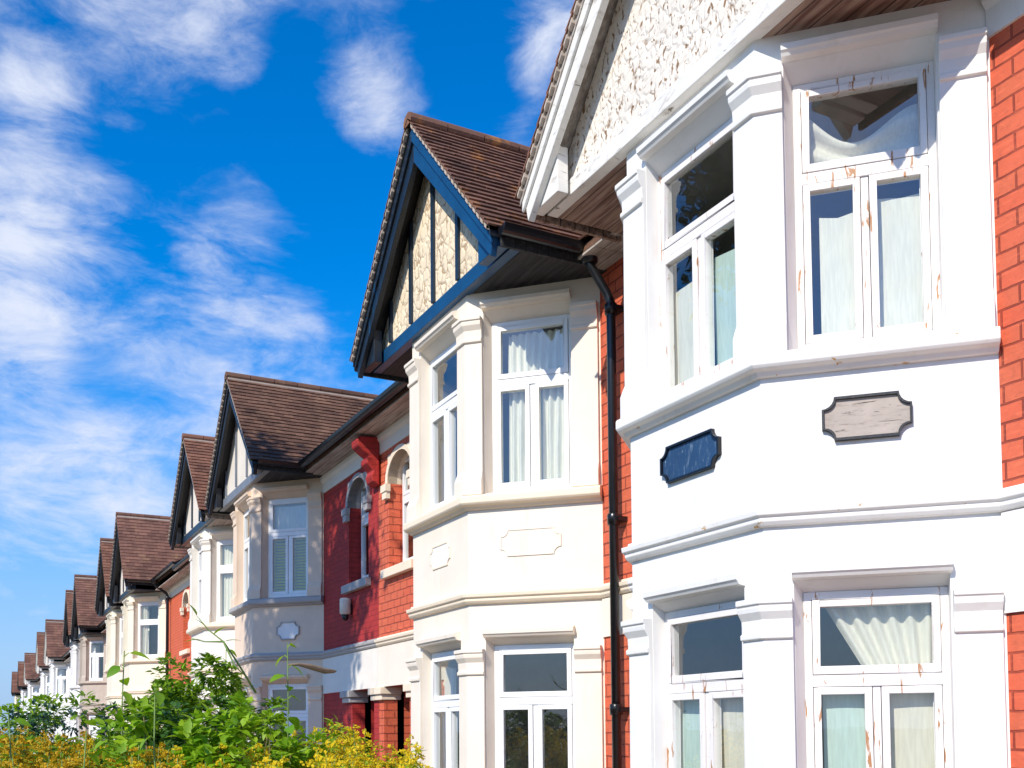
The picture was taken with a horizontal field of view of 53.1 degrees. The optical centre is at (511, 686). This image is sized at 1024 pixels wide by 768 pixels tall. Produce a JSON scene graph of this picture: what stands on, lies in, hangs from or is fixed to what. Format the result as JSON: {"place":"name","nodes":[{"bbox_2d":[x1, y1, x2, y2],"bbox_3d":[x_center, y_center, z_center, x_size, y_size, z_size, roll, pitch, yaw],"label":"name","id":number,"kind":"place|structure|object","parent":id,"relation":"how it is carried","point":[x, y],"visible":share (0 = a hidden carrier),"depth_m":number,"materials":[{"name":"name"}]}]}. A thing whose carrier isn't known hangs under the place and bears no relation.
{"place":"outdoors","nodes":[
{"label":"outdoors","id":0,"kind":"place"},
{"bbox_2d":[0,0,574,734],"label":"sky","id":1,"kind":"structure","parent":0,"point":[193,192],"materials":[{"name":"blue"}]},
{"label":"front gardens","id":2,"kind":"structure","parent":0,"visible":0},
{"bbox_2d":[11,672,27,728],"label":"terraced house","id":3,"kind":"structure","parent":2,"relation":"on","point":[15,692],"depth_m":109.14,"materials":[{"name":"paint"}]},
{"bbox_2d":[17,661,39,733],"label":"terraced house","id":4,"kind":"structure","parent":2,"relation":"on","point":[22,688],"depth_m":95.04,"materials":[{"name":"white paint"}]},
{"bbox_2d":[23,653,47,753],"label":"terraced house","id":5,"kind":"structure","parent":2,"relation":"on","point":[31,677],"depth_m":83.56,"materials":[{"name":"white paint"}]},
{"bbox_2d":[35,632,66,734],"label":"terraced house","id":6,"kind":"structure","parent":2,"relation":"on","point":[41,667],"depth_m":68.14,"materials":[{"name":"white paint"}]},
{"bbox_2d":[43,619,70,752],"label":"terraced house","id":7,"kind":"structure","parent":2,"relation":"on","point":[56,653],"depth_m":60.10,"materials":[{"name":"white paint"}]},
{"bbox_2d":[56,667,65,695],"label":"window","id":8,"kind":"structure","parent":7,"relation":"in","point":[57,677],"depth_m":60.15,"materials":[{"name":"white wood"}]},
{"bbox_2d":[62,590,105,741],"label":"terraced house","id":9,"kind":"structure","parent":2,"relation":"on","point":[70,642],"depth_m":47.29,"materials":[{"name":"white paint"}]},
{"bbox_2d":[70,574,106,744],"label":"terraced house","id":10,"kind":"structure","parent":2,"relation":"on","point":[88,624],"depth_m":43.26,"materials":[{"name":"stone"}]},
{"bbox_2d":[89,641,103,680],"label":"window","id":11,"kind":"structure","parent":10,"relation":"in","point":[97,655],"depth_m":43.27,"materials":[{"name":"white wood"}]},
{"bbox_2d":[94,538,156,739],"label":"terraced house","id":12,"kind":"structure","parent":2,"relation":"on","point":[107,608],"depth_m":34.64,"materials":[{"name":"paint"}]},
{"bbox_2d":[108,512,190,729],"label":"terraced house","id":13,"kind":"structure","parent":2,"relation":"on","point":[145,559],"depth_m":30.66,"materials":[{"name":"paint"}]},
{"bbox_2d":[141,606,147,654],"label":"curtain","id":14,"kind":"object","parent":13,"relation":"hanging from","point":[144,650],"visible":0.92,"depth_m":30.87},
{"bbox_2d":[138,602,158,657],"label":"window","id":15,"kind":"structure","parent":13,"relation":"in","point":[141,622],"depth_m":30.79,"materials":[{"name":"white wood"}]},
{"bbox_2d":[179,589,189,655],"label":"window","id":16,"kind":"structure","parent":13,"relation":"in","point":[186,595],"depth_m":27.81,"materials":[{"name":"white"}]},
{"bbox_2d":[167,433,234,726],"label":"terraced house","id":17,"kind":"structure","parent":2,"relation":"on","point":[199,533],"depth_m":21.03,"materials":[{"name":"paint"}]},
{"bbox_2d":[198,549,200,623],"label":"window","id":18,"kind":"structure","parent":17,"relation":"in","point":[199,558],"depth_m":21.92,"materials":[{"name":"white wood"}]},
{"bbox_2d":[217,540,234,621],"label":"window","id":19,"kind":"structure","parent":17,"relation":"in","point":[221,569],"depth_m":20.96,"materials":[{"name":"white wood"}]},
{"bbox_2d":[222,545,232,616],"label":"curtain","id":20,"kind":"object","parent":17,"relation":"hanging from","point":[227,579],"visible":0.34,"depth_m":21.02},
{"bbox_2d":[204,371,455,766],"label":"terraced house","id":21,"kind":"structure","parent":2,"relation":"on","point":[280,443],"depth_m":17.01,"materials":[{"name":"paint"}]},
{"bbox_2d":[244,510,249,601],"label":"window","id":22,"kind":"structure","parent":21,"relation":"in","point":[246,540],"depth_m":18.29,"materials":[{"name":"white wood"}]},
{"bbox_2d":[268,497,307,597],"bbox_3d":[-3.736,-2.327,17.259,0.810,1.688,0.086,-1,-3,17],"label":"window","id":23,"kind":"structure","parent":21,"relation":"in","point":[290,534],"depth_m":17.24,"materials":[{"name":"white wood"}]},
{"bbox_2d":[268,684,307,746],"bbox_3d":[-3.709,0.772,17.123,0.810,1.623,0.086,-1,-3,17],"label":"window","id":24,"kind":"structure","parent":21,"relation":"in","point":[302,715],"depth_m":17.09,"materials":[{"name":"white wood"}]},
{"bbox_2d":[275,538,305,591],"bbox_3d":[-3.734,-2.004,17.327,0.720,1.000,0.040,-1,-3,17],"label":"blind","id":25,"kind":"object","parent":21,"relation":"attached to","point":[299,558],"depth_m":17.34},
{"bbox_2d":[275,505,305,528],"bbox_3d":[-3.744,-2.788,17.352,0.720,0.550,0.016,-1,-3,17],"label":"roller blind","id":26,"kind":"object","parent":21,"relation":"attached to","point":[290,517],"visible":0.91,"depth_m":17.36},
{"bbox_2d":[340,598,352,620],"bbox_3d":[-2.535,-1.168,15.611,0.185,0.340,0.166,1,-3,-28],"label":"wall lamp","id":27,"kind":"object","parent":21,"relation":"attached to","point":[346,608],"visible":1,"depth_m":15.55,"materials":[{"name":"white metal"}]},
{"bbox_2d":[341,472,371,594],"bbox_3d":[-2.241,-2.323,15.459,0.344,1.770,1.160,1,-3,-28],"label":"window","id":28,"kind":"structure","parent":21,"relation":"in","point":[358,495],"depth_m":15.75,"materials":[{"name":"glass"}]},
{"bbox_2d":[343,111,631,767],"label":"terraced house","id":29,"kind":"structure","parent":2,"relation":"on","point":[502,599],"depth_m":9.81,"materials":[{"name":"paint"}]},
{"bbox_2d":[380,442,412,579],"bbox_3d":[-1.437,-2.397,13.941,0.344,1.770,1.160,1,-3,-28],"label":"window","id":30,"kind":"structure","parent":29,"relation":"in","point":[397,471],"depth_m":14.24,"materials":[{"name":"white wood"}]},
{"bbox_2d":[438,367,441,502],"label":"curtain","id":31,"kind":"object","parent":29,"relation":"hanging from","point":[439,450],"visible":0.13,"depth_m":10.93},
{"bbox_2d":[439,662,443,767],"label":"curtain","id":32,"kind":"object","parent":29,"relation":"hanging from","point":[441,736],"visible":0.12,"depth_m":10.79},
{"bbox_2d":[430,342,456,510],"bbox_3d":[-0.637,-2.647,10.537,0.086,1.687,0.920,1,-3,-28],"label":"window","id":33,"kind":"structure","parent":29,"relation":"in","point":[445,410],"depth_m":10.60,"materials":[{"name":"white wood"}]},
{"bbox_2d":[432,649,460,767],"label":"window","id":34,"kind":"structure","parent":29,"relation":"in","point":[449,704],"depth_m":10.50,"materials":[{"name":"white wood"}]},
{"bbox_2d":[440,379,456,500],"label":"curtain","id":35,"kind":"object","parent":29,"relation":"in","point":[445,390],"depth_m":11.57,"materials":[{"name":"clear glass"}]},
{"bbox_2d":[441,660,458,767],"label":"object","id":36,"kind":"structure","parent":29,"relation":"in","point":[453,665],"depth_m":11.79,"materials":[{"name":"white fabric"}]},
{"bbox_2d":[509,391,525,481],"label":"curtain","id":37,"kind":"object","parent":29,"relation":"hanging from","point":[517,451],"visible":0.64,"depth_m":9.93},
{"bbox_2d":[492,314,571,492],"bbox_3d":[0.203,-2.686,9.814,0.810,1.688,0.086,-1,-3,17],"label":"window","id":38,"kind":"structure","parent":29,"relation":"in","point":[531,382],"depth_m":9.78,"materials":[{"name":"white wood"}]},
{"bbox_2d":[494,643,574,767],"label":"window","id":39,"kind":"structure","parent":29,"relation":"in","point":[536,702],"depth_m":9.66,"materials":[{"name":"white wood"}]},
{"bbox_2d":[508,328,563,373],"bbox_3d":[0.248,-3.174,9.893,0.590,0.500,0.059,-1,-3,17],"label":"curtain","id":40,"kind":"object","parent":29,"relation":"hanging from","point":[541,350],"visible":0.82,"depth_m":9.90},
{"bbox_2d":[541,387,564,479],"bbox_3d":[0.389,-2.358,9.816,0.310,1.060,0.060,-1,-3,17],"label":"curtain","id":41,"kind":"object","parent":29,"relation":"hanging from","point":[552,435],"visible":0.72,"depth_m":9.82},
{"bbox_2d":[514,0,1023,767],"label":"terraced house","id":42,"kind":"structure","parent":2,"relation":"on","point":[796,472],"depth_m":6.15,"materials":[{"name":"paint"}]},
{"bbox_2d":[674,282,693,385],"bbox_3d":[1.138,-2.383,7.319,0.016,0.840,0.680,1,-3,-28],"label":"curtain","id":43,"kind":"object","parent":42,"relation":"hanging from","point":[683,334],"visible":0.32,"depth_m":7.19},
{"bbox_2d":[680,700,700,767],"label":"curtain","id":44,"kind":"object","parent":42,"relation":"hanging from","point":[690,730],"visible":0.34,"depth_m":7.06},
{"bbox_2d":[658,118,735,397],"bbox_3d":[1.288,-2.823,6.899,0.086,1.687,0.920,1,-3,-28],"label":"window","id":45,"kind":"structure","parent":42,"relation":"in","point":[696,239],"depth_m":6.91,"materials":[{"name":"white wood"}]},
{"bbox_2d":[665,599,744,767],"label":"window","id":46,"kind":"structure","parent":42,"relation":"in","point":[708,688],"depth_m":6.80,"materials":[{"name":"white wood"}]},
{"bbox_2d":[713,249,735,364],"bbox_3d":[1.472,-2.443,6.689,0.016,0.900,0.450,1,-3,-28],"label":"curtain","id":47,"kind":"object","parent":42,"relation":"hanging from","point":[724,294],"visible":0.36,"depth_m":6.79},
{"bbox_2d":[721,698,744,767],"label":"curtain","id":48,"kind":"object","parent":42,"relation":"hanging from","point":[732,718],"visible":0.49,"depth_m":6.67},
{"bbox_2d":[819,213,855,333],"bbox_3d":[2.004,-2.456,6.270,0.220,0.880,0.016,-1,-3,17],"label":"curtain","id":49,"kind":"object","parent":42,"relation":"hanging from","point":[837,281],"visible":0.72,"depth_m":6.28,"materials":[{"name":"fabric"}]},
{"bbox_2d":[823,694,865,767],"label":"curtain","id":50,"kind":"object","parent":42,"relation":"hanging from","point":[844,730],"visible":0.83,"depth_m":6.16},
{"bbox_2d":[802,103,918,173],"bbox_3d":[2.131,-3.343,6.267,0.740,0.488,0.060,-1,-3,17],"label":"curtain","id":51,"kind":"object","parent":42,"relation":"hanging from","point":[899,130],"visible":0.47,"depth_m":6.24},
{"bbox_2d":[792,61,940,348],"bbox_3d":[2.129,-2.862,6.176,0.810,1.688,0.086,-1,-3,17],"label":"window","id":52,"kind":"structure","parent":42,"relation":"in","point":[919,163],"depth_m":6.14,"materials":[{"name":"white wood"}]},
{"bbox_2d":[803,586,952,767],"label":"window","id":53,"kind":"structure","parent":42,"relation":"in","point":[913,678],"depth_m":6.02,"materials":[{"name":"white wood"}]},
{"bbox_2d":[825,604,932,673],"bbox_3d":[2.195,-0.302,6.123,0.700,0.520,0.060,-1,-3,17],"label":"curtain","id":54,"kind":"object","parent":42,"relation":"hanging from","point":[887,635],"visible":0.64,"depth_m":6.11,"materials":[{"name":"fabric"}]},
{"bbox_2d":[877,194,922,326],"bbox_3d":[2.353,-2.494,6.164,0.290,0.940,0.016,-1,-3,17],"label":"curtain","id":55,"kind":"object","parent":42,"relation":"hanging from","point":[900,268],"visible":0.77,"depth_m":6.17,"materials":[{"name":"fabric"}]},
{"bbox_2d":[889,693,934,767],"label":"curtain","id":56,"kind":"object","parent":42,"relation":"hanging from","point":[911,730],"visible":0.71,"depth_m":6.05,"materials":[{"name":"fabric"}]},
{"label":"pavement","id":57,"kind":"structure","parent":0,"visible":0},
{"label":"planting bed","id":58,"kind":"structure","parent":57,"relation":"on","visible":0},
{"bbox_2d":[0,715,31,759],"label":"tall weed","id":59,"kind":"object","parent":58,"relation":"on","point":[22,721],"visible":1,"depth_m":4.63,"materials":[{"name":"green plant"}]},
{"bbox_2d":[0,725,55,765],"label":"goldenrod plant","id":60,"kind":"object","parent":58,"relation":"on","point":[20,730],"visible":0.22,"depth_m":7.89,"materials":[{"name":"yellow plant"}]},
{"bbox_2d":[0,693,68,736],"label":"shrub","id":61,"kind":"object","parent":58,"relation":"on","point":[40,698],"visible":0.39,"depth_m":11.86,"materials":[{"name":"green plant"}]},
{"bbox_2d":[0,733,73,767],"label":"goldenrod plant","id":62,"kind":"object","parent":58,"relation":"on","point":[52,743],"visible":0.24,"depth_m":6.06,"materials":[{"name":"yellow plant"}]},
{"bbox_2d":[8,758,70,767],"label":"goldenrod plant","id":63,"kind":"object","parent":58,"relation":"on","point":[12,764],"visible":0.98,"depth_m":3.93,"materials":[{"name":"yellow plant"}]},
{"bbox_2d":[2,710,82,759],"bbox_3d":[-3.974,1.153,8.498,1.048,1.913,1.196,-2,-3,27],"label":"shrub","id":64,"kind":"object","parent":58,"relation":"on","point":[34,716],"visible":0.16,"depth_m":8.63,"materials":[{"name":"green plant"}]},
{"bbox_2d":[0,741,88,767],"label":"goldenrod plant","id":65,"kind":"object","parent":58,"relation":"on","point":[39,758],"visible":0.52,"depth_m":5.08,"materials":[{"name":"yellow plant"}]},
{"bbox_2d":[3,733,107,759],"bbox_3d":[-2.916,1.158,6.607,0.954,1.719,1.034,0,-3,-17],"label":"hedge bush","id":66,"kind":"object","parent":58,"relation":"on","point":[57,737],"visible":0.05,"depth_m":6.80,"materials":[{"name":"green plant"}]},
{"bbox_2d":[0,734,112,767],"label":"goldenrod plant","id":67,"kind":"object","parent":58,"relation":"on","point":[22,748],"visible":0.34,"depth_m":5.80,"materials":[{"name":"yellow plant"}]},
{"bbox_2d":[0,698,123,753],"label":"shrub","id":68,"kind":"object","parent":58,"relation":"on","point":[17,714],"visible":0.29,"depth_m":9.97,"materials":[{"name":"green plant"}]},
{"bbox_2d":[29,731,101,762],"bbox_3d":[-2.863,1.129,6.137,0.960,1.731,0.801,-2,-3,36],"label":"goldenrod plant","id":69,"kind":"object","parent":58,"relation":"on","point":[83,733],"visible":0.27,"depth_m":6.18,"materials":[{"name":"yellow plant"}]},
{"bbox_2d":[19,736,112,767],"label":"goldenrod plant","id":70,"kind":"object","parent":58,"relation":"on","point":[25,753],"visible":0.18,"depth_m":6.03,"materials":[{"name":"yellow plant"}]},
{"bbox_2d":[34,742,118,767],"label":"goldenrod plant","id":71,"kind":"object","parent":58,"relation":"on","point":[53,759],"visible":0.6,"depth_m":5.01,"materials":[{"name":"yellow plant"}]},
{"bbox_2d":[9,746,150,767],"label":"goldenrod plant","id":72,"kind":"object","parent":58,"relation":"on","point":[109,759],"visible":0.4,"depth_m":4.88,"materials":[{"name":"yellow plant"}]},
{"bbox_2d":[64,732,99,767],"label":"tall weed","id":73,"kind":"object","parent":58,"relation":"on","point":[94,758],"visible":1,"depth_m":4.27,"materials":[{"name":"green plant"}]},
{"bbox_2d":[10,741,165,767],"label":"goldenrod plant","id":74,"kind":"object","parent":58,"relation":"on","point":[161,744],"visible":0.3,"depth_m":5.33,"materials":[{"name":"yellow plant"}]},
{"bbox_2d":[51,757,147,767],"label":"goldenrod plant","id":75,"kind":"object","parent":58,"relation":"on","point":[58,763],"visible":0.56,"depth_m":4.58,"materials":[{"name":"yellow plant"}]},
{"bbox_2d":[69,745,179,767],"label":"goldenrod plant","id":76,"kind":"object","parent":58,"relation":"on","point":[162,755],"visible":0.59,"depth_m":4.66,"materials":[{"name":"yellow plant"}]},
{"bbox_2d":[104,651,148,758],"bbox_3d":[-1.973,0.878,5.203,0.265,2.134,0.270,-1,-3,21],"label":"tall weed","id":77,"kind":"object","parent":58,"relation":"on","point":[113,670],"visible":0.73,"depth_m":5.25,"materials":[{"name":"green plant"}]},
{"bbox_2d":[61,690,208,765],"bbox_3d":[-2.213,1.001,6.020,1.098,1.969,0.700,0,-3,-12],"label":"shrub","id":78,"kind":"object","parent":58,"relation":"on","point":[76,704],"visible":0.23,"depth_m":6.06,"materials":[{"name":"green plant"}]},
{"bbox_2d":[84,696,231,767],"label":"shrub","id":79,"kind":"object","parent":58,"relation":"on","point":[141,727],"visible":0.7,"depth_m":4.97,"materials":[{"name":"green plant"}]},
{"bbox_2d":[132,688,184,767],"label":"tall weed","id":80,"kind":"object","parent":58,"relation":"on","point":[159,697],"visible":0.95,"depth_m":4.32,"materials":[{"name":"green plant"}]},
{"bbox_2d":[97,695,230,766],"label":"shrub","id":81,"kind":"object","parent":58,"relation":"on","point":[162,735],"visible":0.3,"depth_m":5.78,"materials":[{"name":"green plant"}]},
{"bbox_2d":[185,604,256,692],"bbox_3d":[-1.723,-0.226,5.992,0.428,0.540,0.150,-1,-3,8],"label":"bare twig","id":82,"kind":"object","parent":81,"relation":"attached to","point":[233,656],"visible":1,"depth_m":6.00,"materials":[{"name":"green plant"}]},
{"bbox_2d":[160,745,184,767],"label":"goldenrod plant","id":83,"kind":"object","parent":58,"relation":"on","point":[180,756],"visible":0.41,"depth_m":4.82,"materials":[{"name":"yellow plant"}]},
{"bbox_2d":[125,756,255,767],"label":"goldenrod plant","id":84,"kind":"object","parent":58,"relation":"on","point":[162,764],"visible":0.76,"depth_m":4.21,"materials":[{"name":"yellow plant"}]},
{"bbox_2d":[119,677,274,763],"bbox_3d":[-2.035,0.969,6.572,0.992,2.078,0.908,1,-3,-28],"label":"shrub","id":85,"kind":"object","parent":58,"relation":"on","point":[195,689],"visible":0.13,"depth_m":6.53,"materials":[{"name":"green plant"}]},
{"bbox_2d":[117,652,310,766],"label":"shrub","id":86,"kind":"object","parent":58,"relation":"on","point":[221,672],"visible":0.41,"depth_m":6.33,"materials":[{"name":"green plant"}]},
{"bbox_2d":[161,690,268,767],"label":"shrub","id":87,"kind":"object","parent":58,"relation":"on","point":[233,735],"visible":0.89,"depth_m":5.00,"materials":[{"name":"green plant"}]},
{"bbox_2d":[175,755,277,767],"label":"goldenrod plant","id":88,"kind":"object","parent":58,"relation":"on","point":[273,763],"visible":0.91,"depth_m":4.56,"materials":[{"name":"yellow plant"}]},
{"bbox_2d":[196,755,289,767],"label":"goldenrod plant","id":89,"kind":"object","parent":58,"relation":"on","point":[280,764],"visible":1,"depth_m":4.42,"materials":[{"name":"yellow plant"}]},
{"bbox_2d":[210,743,289,767],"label":"goldenrod plant","id":90,"kind":"object","parent":58,"relation":"on","point":[265,750],"visible":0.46,"depth_m":5.38,"materials":[{"name":"yellow plant"}]},
{"bbox_2d":[244,742,262,764],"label":"goldenrod plant","id":91,"kind":"object","parent":58,"relation":"on","point":[260,745],"visible":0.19,"depth_m":5.48,"materials":[{"name":"yellow plant"}]},
{"bbox_2d":[215,751,327,767],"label":"goldenrod plant","id":92,"kind":"object","parent":58,"relation":"on","point":[316,761],"visible":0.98,"depth_m":4.90,"materials":[{"name":"yellow plant"}]},
{"bbox_2d":[228,706,337,767],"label":"shrub","id":93,"kind":"object","parent":58,"relation":"on","point":[293,744],"visible":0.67,"depth_m":5.73,"materials":[{"name":"green plant"}]},
{"bbox_2d":[265,643,302,766],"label":"tall weed","id":94,"kind":"object","parent":58,"relation":"on","point":[294,721],"visible":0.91,"depth_m":5.71,"materials":[{"name":"green plant"}]},
{"bbox_2d":[288,663,336,673],"bbox_3d":[-1.176,-0.104,6.046,0.036,0.055,0.409,-2,-3,32],"label":"dry stick","id":95,"kind":"object","parent":94,"relation":"attached to","point":[318,668],"visible":0.98,"depth_m":6.05,"materials":[{"name":"brown wood"}]},
{"bbox_2d":[235,739,346,767],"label":"goldenrod plant","id":96,"kind":"object","parent":58,"relation":"on","point":[328,747],"visible":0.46,"depth_m":5.54,"materials":[{"name":"yellow plant"}]},
{"bbox_2d":[245,710,348,763],"bbox_3d":[-1.300,1.071,6.393,0.940,1.846,0.774,-1,-3,13],"label":"shrub","id":97,"kind":"object","parent":58,"relation":"on","point":[260,739],"visible":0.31,"depth_m":6.31,"materials":[{"name":"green plant"}]},
{"bbox_2d":[265,755,342,767],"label":"goldenrod plant","id":98,"kind":"object","parent":58,"relation":"on","point":[338,765],"visible":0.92,"depth_m":4.78,"materials":[{"name":"yellow plant"}]},
{"bbox_2d":[305,740,365,767],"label":"goldenrod plant","id":99,"kind":"object","parent":58,"relation":"on","point":[362,748],"visible":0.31,"depth_m":5.58,"materials":[{"name":"yellow plant"}]},
{"bbox_2d":[290,723,387,767],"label":"goldenrod plant","id":100,"kind":"object","parent":58,"relation":"on","point":[348,746],"visible":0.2,"depth_m":6.94,"materials":[{"name":"yellow plant"}]},
{"bbox_2d":[320,755,358,767],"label":"goldenrod plant","id":101,"kind":"object","parent":58,"relation":"on","point":[347,764],"visible":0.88,"depth_m":4.70,"materials":[{"name":"yellow plant"}]},
{"bbox_2d":[334,742,382,767],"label":"goldenrod plant","id":102,"kind":"object","parent":58,"relation":"on","point":[354,755],"visible":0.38,"depth_m":5.71,"materials":[{"name":"yellow plant"}]},
{"bbox_2d":[334,726,399,767],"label":"goldenrod plant","id":103,"kind":"object","parent":58,"relation":"on","point":[349,734],"visible":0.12,"depth_m":7.49,"materials":[{"name":"yellow plant"}]},
{"bbox_2d":[351,738,387,766],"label":"hedge bush","id":104,"kind":"object","parent":58,"relation":"on","point":[368,749],"visible":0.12,"depth_m":7.28,"materials":[{"name":"green plant"}]},
{"bbox_2d":[324,755,419,767],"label":"goldenrod plant","id":105,"kind":"object","parent":58,"relation":"on","point":[410,763],"visible":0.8,"depth_m":5.03,"materials":[{"name":"yellow plant"}]},
{"bbox_2d":[335,723,424,767],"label":"goldenrod plant","id":106,"kind":"object","parent":58,"relation":"on","point":[355,738],"visible":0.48,"depth_m":7.16,"materials":[{"name":"yellow plant"}]},
{"bbox_2d":[337,734,429,767],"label":"goldenrod plant","id":107,"kind":"object","parent":58,"relation":"on","point":[403,753],"visible":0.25,"depth_m":7.58,"materials":[{"name":"yellow plant"}]},
{"bbox_2d":[338,742,433,767],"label":"goldenrod plant","id":108,"kind":"object","parent":58,"relation":"on","point":[417,749],"visible":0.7,"depth_m":6.17,"materials":[{"name":"yellow plant"}]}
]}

